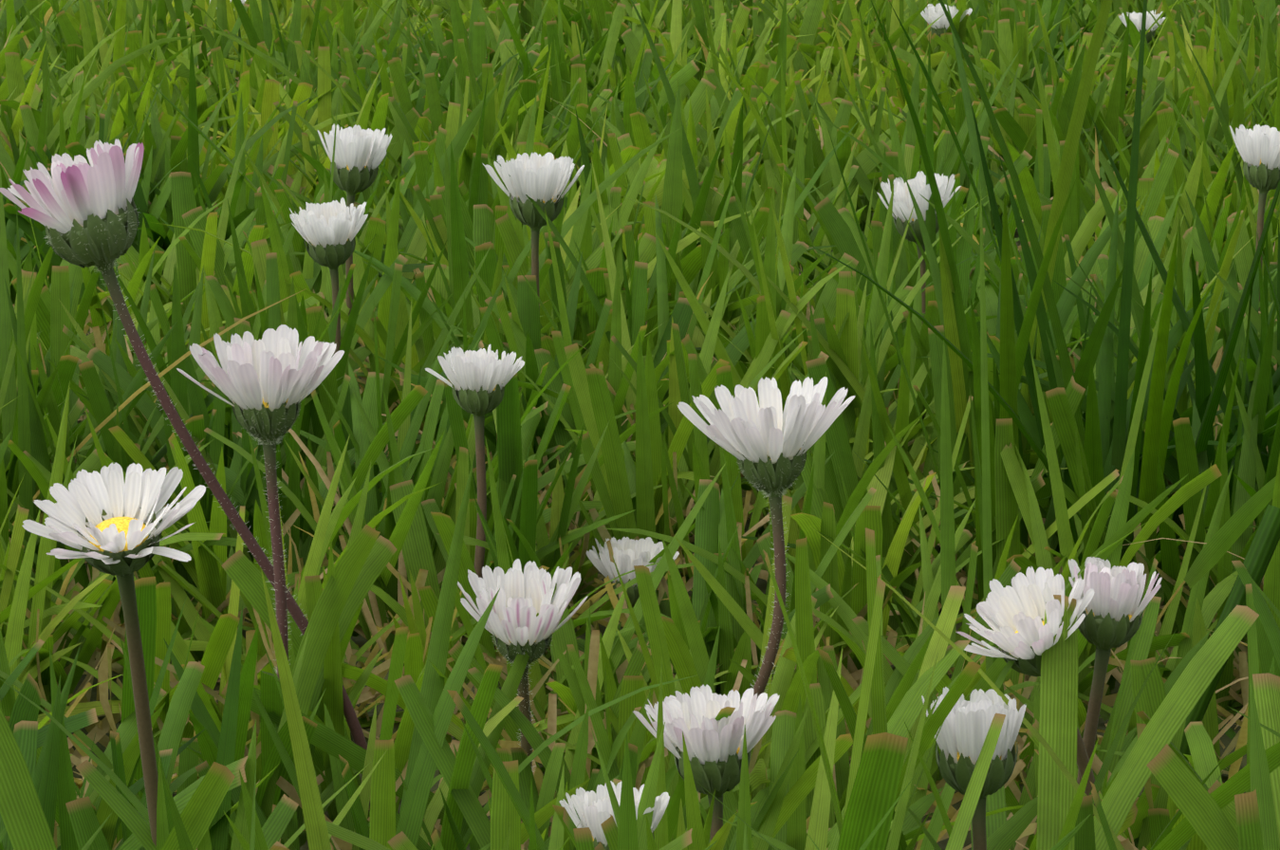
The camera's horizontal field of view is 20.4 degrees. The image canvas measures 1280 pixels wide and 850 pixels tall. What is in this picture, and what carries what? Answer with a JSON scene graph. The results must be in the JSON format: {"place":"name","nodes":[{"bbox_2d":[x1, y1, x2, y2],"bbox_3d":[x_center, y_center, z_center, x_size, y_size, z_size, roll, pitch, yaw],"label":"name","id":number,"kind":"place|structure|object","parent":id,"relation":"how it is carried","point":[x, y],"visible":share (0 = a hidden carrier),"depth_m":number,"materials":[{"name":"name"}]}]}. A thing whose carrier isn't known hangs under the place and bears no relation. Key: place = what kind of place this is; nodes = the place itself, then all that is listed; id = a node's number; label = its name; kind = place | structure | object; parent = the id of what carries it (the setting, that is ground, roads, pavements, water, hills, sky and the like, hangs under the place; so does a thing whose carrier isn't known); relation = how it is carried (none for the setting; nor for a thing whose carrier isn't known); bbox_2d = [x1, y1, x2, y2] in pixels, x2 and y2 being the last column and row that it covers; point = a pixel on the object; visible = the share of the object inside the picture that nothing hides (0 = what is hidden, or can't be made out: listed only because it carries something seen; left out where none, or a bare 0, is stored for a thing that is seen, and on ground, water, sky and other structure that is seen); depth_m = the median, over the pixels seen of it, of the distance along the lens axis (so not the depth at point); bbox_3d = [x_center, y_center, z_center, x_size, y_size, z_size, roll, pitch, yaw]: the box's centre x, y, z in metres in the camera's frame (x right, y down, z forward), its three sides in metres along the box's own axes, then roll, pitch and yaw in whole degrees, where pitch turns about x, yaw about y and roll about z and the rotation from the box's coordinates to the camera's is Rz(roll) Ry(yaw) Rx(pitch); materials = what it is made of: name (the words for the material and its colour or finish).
{"place":"outdoors","nodes":[
{"label":"outdoors","id":0,"kind":"place"},
{"bbox_2d":[509,190,564,231],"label":"flower sepals","id":1,"kind":"object","parent":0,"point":[528,213],"visible":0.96,"depth_m":0.81,"materials":[{"name":"green plant"}]},
{"bbox_2d":[482,151,584,204],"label":"daisy petals","id":2,"kind":"object","parent":1,"relation":"on","point":[534,176],"visible":1,"depth_m":0.81,"materials":[{"name":"white plant"}]},
{"bbox_2d":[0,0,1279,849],"bbox_3d":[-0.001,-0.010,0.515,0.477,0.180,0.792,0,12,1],"label":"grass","id":3,"kind":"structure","parent":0,"point":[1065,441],"depth_m":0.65,"materials":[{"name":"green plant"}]},
{"bbox_2d":[44,208,307,634],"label":"flower stem hairs","id":4,"kind":"object","parent":3,"relation":"on","point":[115,262],"visible":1,"depth_m":0.55},
{"bbox_2d":[45,197,138,271],"bbox_3d":[-0.085,-0.030,0.551,0.015,0.012,0.014,0,12,1],"label":"daisy involucre","id":5,"kind":"object","parent":4,"relation":"attached to","point":[103,249],"visible":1,"depth_m":0.55,"materials":[{"name":"green plant"}]},
{"bbox_2d":[0,138,144,233],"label":"daisy petals","id":6,"kind":"object","parent":5,"relation":"on","point":[79,189],"visible":1,"depth_m":0.54,"materials":[{"name":"white plant"}]},
{"bbox_2d":[491,635,552,772],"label":"flower stem hairs","id":7,"kind":"object","parent":3,"relation":"on","point":[526,676],"visible":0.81,"depth_m":0.55},
{"bbox_2d":[491,633,552,666],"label":"flower sepals","id":8,"kind":"object","parent":7,"relation":"on","point":[511,654],"visible":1,"depth_m":0.55,"materials":[{"name":"green plant"}]},
{"bbox_2d":[457,558,587,646],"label":"daisy petals","id":9,"kind":"object","parent":3,"relation":"on","point":[522,601],"visible":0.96,"depth_m":0.55,"materials":[{"name":"white plant"}]},
{"bbox_2d":[559,780,669,847],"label":"daisy petals","id":10,"kind":"object","parent":3,"relation":"on","point":[594,810],"visible":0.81,"depth_m":0.43,"materials":[{"name":"white plant"}]},
{"bbox_2d":[593,830,654,849],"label":"flower sepals","id":11,"kind":"object","parent":3,"relation":"on","point":[595,843],"visible":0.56,"depth_m":0.43,"materials":[{"name":"green plant"}]},
{"bbox_2d":[611,578,659,608],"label":"flower sepals","id":12,"kind":"object","parent":3,"relation":"on","point":[632,592],"visible":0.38,"depth_m":0.68,"materials":[{"name":"green plant"}]},
{"bbox_2d":[586,537,679,587],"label":"daisy petals","id":13,"kind":"object","parent":12,"relation":"attached to","point":[628,554],"visible":0.77,"depth_m":0.68,"materials":[{"name":"white plant"}]},
{"bbox_2d":[632,685,779,764],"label":"daisy petals","id":14,"kind":"object","parent":3,"relation":"on","point":[708,737],"visible":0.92,"depth_m":0.47,"materials":[{"name":"white plant"}]},
{"bbox_2d":[673,746,751,797],"bbox_3d":[0.010,0.046,0.478,0.010,0.008,0.011,0,12,1],"label":"daisy involucre","id":15,"kind":"object","parent":3,"relation":"on","point":[721,778],"visible":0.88,"depth_m":0.47,"materials":[{"name":"green plant"}]},
{"bbox_2d":[935,742,1018,799],"bbox_3d":[0.042,0.043,0.438,0.010,0.008,0.010,0,12,1],"label":"daisy involucre","id":16,"kind":"object","parent":3,"relation":"on","point":[957,776],"visible":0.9,"depth_m":0.43,"materials":[{"name":"green plant"}]},
{"bbox_2d":[921,686,1026,764],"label":"daisy petals","id":17,"kind":"object","parent":16,"relation":"on","point":[965,728],"visible":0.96,"depth_m":0.43,"materials":[{"name":"white plant"}]},
{"bbox_2d":[998,646,1041,676],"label":"flower sepals","id":18,"kind":"object","parent":3,"relation":"on","point":[1030,667],"visible":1,"depth_m":0.47,"materials":[{"name":"green plant"}]},
{"bbox_2d":[956,566,1094,660],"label":"daisy petals","id":19,"kind":"object","parent":3,"relation":"on","point":[1021,606],"visible":0.98,"depth_m":0.48,"materials":[{"name":"white plant"}]},
{"bbox_2d":[0,0,1279,420],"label":"grass","id":20,"kind":"structure","parent":0,"point":[213,106],"depth_m":1.18,"materials":[{"name":"green plant"}]},
{"bbox_2d":[930,24,952,37],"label":"flower sepals","id":21,"kind":"object","parent":20,"relation":"on","point":[937,31],"visible":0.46,"depth_m":1.49,"materials":[{"name":"green plant"}]},
{"bbox_2d":[920,2,972,29],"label":"daisy petals","id":22,"kind":"object","parent":21,"relation":"on","point":[930,15],"visible":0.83,"depth_m":1.48,"materials":[{"name":"white plant"}]},
{"bbox_2d":[1118,10,1165,32],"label":"daisy petals","id":23,"kind":"object","parent":20,"relation":"on","point":[1135,18],"visible":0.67,"depth_m":1.53,"materials":[{"name":"white plant"}]},
{"bbox_2d":[1138,27,1155,43],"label":"flower sepals","id":24,"kind":"object","parent":20,"relation":"on","point":[1149,35],"visible":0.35,"depth_m":1.53,"materials":[{"name":"green plant"}]},
{"bbox_2d":[46,73,1246,849],"bbox_3d":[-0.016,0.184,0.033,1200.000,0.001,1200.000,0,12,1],"label":"lawn","id":25,"kind":"structure","parent":0,"point":[761,585],"depth_m":0.66,"materials":[{"name":"soil"}]},
{"bbox_2d":[116,572,158,846],"bbox_3d":[-0.058,0.057,0.428,0.007,0.085,0.014,0,12,1],"label":"flower stem","id":26,"kind":"object","parent":25,"relation":"on","point":[126,588],"visible":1,"depth_m":0.42,"materials":[{"name":"plant"}]},
{"bbox_2d":[77,507,162,575],"bbox_3d":[-0.060,0.014,0.411,0.010,0.008,0.010,0,12,1],"label":"daisy involucre","id":27,"kind":"object","parent":26,"relation":"attached to","point":[125,565],"visible":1,"depth_m":0.41,"materials":[{"name":"green plant"}]},
{"bbox_2d":[22,463,205,564],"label":"daisy petals","id":28,"kind":"object","parent":27,"relation":"on","point":[90,496],"visible":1,"depth_m":0.41,"materials":[{"name":"white plant"}]},
{"bbox_2d":[89,517,148,552],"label":"flower center","id":29,"kind":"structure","parent":27,"relation":"on","point":[121,524],"depth_m":0.41,"materials":[{"name":"yellow plant"}]},
{"bbox_2d":[101,267,370,807],"bbox_3d":[-0.063,0.021,0.568,0.044,0.097,0.003,-3,12,-15],"label":"flower stem","id":30,"kind":"object","parent":25,"relation":"on","point":[220,495],"visible":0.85,"depth_m":0.56,"materials":[{"name":"brown plant"}]},
{"bbox_2d":[262,443,288,678],"bbox_3d":[-0.057,0.036,0.565,0.004,0.069,0.006,0,12,1],"label":"flower stem","id":31,"kind":"object","parent":25,"relation":"on","point":[269,454],"visible":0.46,"depth_m":0.56,"materials":[{"name":"plant"}]},
{"bbox_2d":[230,398,300,445],"bbox_3d":[-0.058,-0.002,0.555,0.011,0.009,0.011,0,12,1],"label":"daisy involucre","id":32,"kind":"object","parent":31,"relation":"attached to","point":[246,421],"visible":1,"depth_m":0.55,"materials":[{"name":"green plant"}]},
{"bbox_2d":[176,324,344,411],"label":"daisy petals","id":33,"kind":"object","parent":32,"relation":"on","point":[274,369],"visible":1,"depth_m":0.55,"materials":[{"name":"white plant"}]},
{"bbox_2d":[262,398,288,408],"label":"flower center","id":34,"kind":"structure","parent":32,"relation":"on","point":[265,404],"depth_m":0.55,"materials":[{"name":"yellow plant"}]},
{"bbox_2d":[233,403,301,673],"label":"flower stem hairs","id":35,"kind":"object","parent":31,"relation":"on","point":[278,439],"visible":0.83,"depth_m":0.56},
{"bbox_2d":[329,269,340,355],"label":"flower stem","id":36,"kind":"object","parent":25,"relation":"on","point":[334,274],"visible":0.27,"depth_m":0.82,"materials":[{"name":"plant"}]},
{"bbox_2d":[304,237,355,270],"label":"flower sepals","id":37,"kind":"object","parent":36,"relation":"attached to","point":[332,257],"visible":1,"depth_m":0.81,"materials":[{"name":"green plant"}]},
{"bbox_2d":[289,197,368,247],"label":"daisy petals","id":38,"kind":"object","parent":37,"relation":"attached to","point":[333,222],"visible":1,"depth_m":0.81,"materials":[{"name":"white plant"}]},
{"bbox_2d":[345,195,354,315],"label":"flower stem","id":39,"kind":"object","parent":25,"relation":"on","point":[349,260],"visible":0.25,"depth_m":0.86,"materials":[{"name":"plant"}]},
{"bbox_2d":[330,161,378,196],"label":"flower sepals","id":40,"kind":"object","parent":39,"relation":"on","point":[353,181],"visible":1,"depth_m":0.85,"materials":[{"name":"green plant"}]},
{"bbox_2d":[317,124,392,171],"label":"daisy petals","id":41,"kind":"object","parent":40,"relation":"on","point":[359,147],"visible":1,"depth_m":0.85,"materials":[{"name":"white plant"}]},
{"bbox_2d":[473,415,486,578],"bbox_3d":[-0.030,0.023,0.670,0.003,0.051,0.003,0,12,1],"label":"flower stem","id":42,"kind":"object","parent":25,"relation":"on","point":[479,556],"visible":0.56,"depth_m":0.67,"materials":[{"name":"plant"}]},
{"bbox_2d":[451,383,504,416],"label":"flower sepals","id":43,"kind":"object","parent":42,"relation":"attached to","point":[481,402],"visible":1,"depth_m":0.66,"materials":[{"name":"green plant"}]},
{"bbox_2d":[425,344,524,393],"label":"daisy petals","id":44,"kind":"object","parent":43,"relation":"attached to","point":[489,371],"visible":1,"depth_m":0.66,"materials":[{"name":"white plant"}]},
{"bbox_2d":[518,665,532,821],"bbox_3d":[-0.018,0.054,0.558,0.003,0.036,0.004,0,12,1],"label":"flower stem","id":45,"kind":"object","parent":25,"relation":"on","point":[523,692],"visible":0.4,"depth_m":0.56,"materials":[{"name":"plant"}]},
{"bbox_2d":[531,230,539,311],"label":"flower stem","id":46,"kind":"object","parent":25,"relation":"on","point":[534,252],"visible":0.25,"depth_m":0.82,"materials":[{"name":"brown plant"}]},
{"bbox_2d":[6,261,1275,849],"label":"thatch grass","id":47,"kind":"structure","parent":25,"relation":"on","point":[107,664],"depth_m":0.64,"materials":[{"name":"plant"}]},
{"bbox_2d":[707,796,723,842],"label":"flower stem","id":48,"kind":"object","parent":25,"relation":"on","point":[716,824],"visible":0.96,"depth_m":0.48,"materials":[{"name":"plant"}]},
{"bbox_2d":[753,495,786,700],"bbox_3d":[0.017,0.041,0.558,0.011,0.063,0.004,0,12,1],"label":"flower stem","id":49,"kind":"object","parent":25,"relation":"on","point":[771,651],"visible":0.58,"depth_m":0.55,"materials":[{"name":"plant"}]},
{"bbox_2d":[737,442,806,497],"bbox_3d":[0.020,0.006,0.549,0.011,0.009,0.011,0,12,1],"label":"daisy involucre","id":50,"kind":"object","parent":49,"relation":"attached to","point":[756,473],"visible":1,"depth_m":0.55,"materials":[{"name":"green plant"}]},
{"bbox_2d":[677,376,854,463],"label":"daisy petals","id":51,"kind":"object","parent":50,"relation":"attached to","point":[746,424],"visible":1,"depth_m":0.54,"materials":[{"name":"white plant"}]},
{"bbox_2d":[738,453,806,692],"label":"stem hairs","id":52,"kind":"object","parent":49,"relation":"attached to","point":[765,493],"visible":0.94,"depth_m":0.55},
{"bbox_2d":[916,244,926,322],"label":"flower stem","id":53,"kind":"object","parent":25,"relation":"on","point":[922,267],"visible":0.17,"depth_m":0.86,"materials":[{"name":"plant"}]},
{"bbox_2d":[893,213,939,245],"bbox_3d":[0.068,-0.049,0.862,0.012,0.010,0.012,0,12,1],"label":"flower calyx","id":54,"kind":"object","parent":53,"relation":"on","point":[900,225],"visible":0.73,"depth_m":0.86,"materials":[{"name":"green plant"}]},
{"bbox_2d":[877,170,961,222],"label":"daisy petals","id":55,"kind":"object","parent":54,"relation":"on","point":[901,196],"visible":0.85,"depth_m":0.86,"materials":[{"name":"white plant"}]},
{"bbox_2d":[971,797,986,849],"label":"flower stem","id":56,"kind":"object","parent":25,"relation":"on","point":[978,826],"visible":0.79,"depth_m":0.44,"materials":[{"name":"plant"}]},
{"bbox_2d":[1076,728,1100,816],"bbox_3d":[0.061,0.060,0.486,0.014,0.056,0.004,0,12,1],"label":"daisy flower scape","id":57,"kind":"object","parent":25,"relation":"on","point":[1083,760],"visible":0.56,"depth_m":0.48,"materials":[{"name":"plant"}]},
{"bbox_2d":[1075,647,1111,792],"bbox_3d":[0.061,0.058,0.491,0.006,0.057,0.002,0,12,1],"label":"flower stem","id":58,"kind":"object","parent":25,"relation":"on","point":[1102,660],"visible":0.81,"depth_m":0.49,"materials":[{"name":"plant"}]},
{"bbox_2d":[1076,609,1142,650],"bbox_3d":[0.064,0.027,0.485,0.009,0.008,0.009,0,12,1],"label":"daisy involucre","id":59,"kind":"object","parent":58,"relation":"attached to","point":[1106,633],"visible":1,"depth_m":0.48,"materials":[{"name":"green plant"}]},
{"bbox_2d":[1068,556,1162,622],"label":"daisy petals","id":60,"kind":"object","parent":59,"relation":"on","point":[1118,593],"visible":1,"depth_m":0.48,"materials":[{"name":"white plant"}]},
{"bbox_2d":[1130,504,1279,848],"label":"grass blade","id":61,"kind":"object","parent":25,"relation":"on","point":[1261,550],"depth_m":0.56,"materials":[{"name":"green plant"}]},
{"bbox_2d":[1255,192,1266,314],"bbox_3d":[0.156,-0.030,0.897,0.003,0.059,0.002,0,12,1],"label":"flower stem","id":62,"kind":"object","parent":25,"relation":"on","point":[1261,212],"visible":0.19,"depth_m":0.89,"materials":[{"name":"plant"}]},
{"bbox_2d":[1242,161,1279,193],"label":"flower calyx","id":63,"kind":"object","parent":62,"relation":"on","point":[1262,178],"visible":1,"depth_m":0.89,"materials":[{"name":"green plant"}]},
{"bbox_2d":[1229,124,1279,169],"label":"daisy petals","id":64,"kind":"object","parent":63,"relation":"on","point":[1256,144],"visible":1,"depth_m":0.88,"materials":[{"name":"white plant"}]}
]}

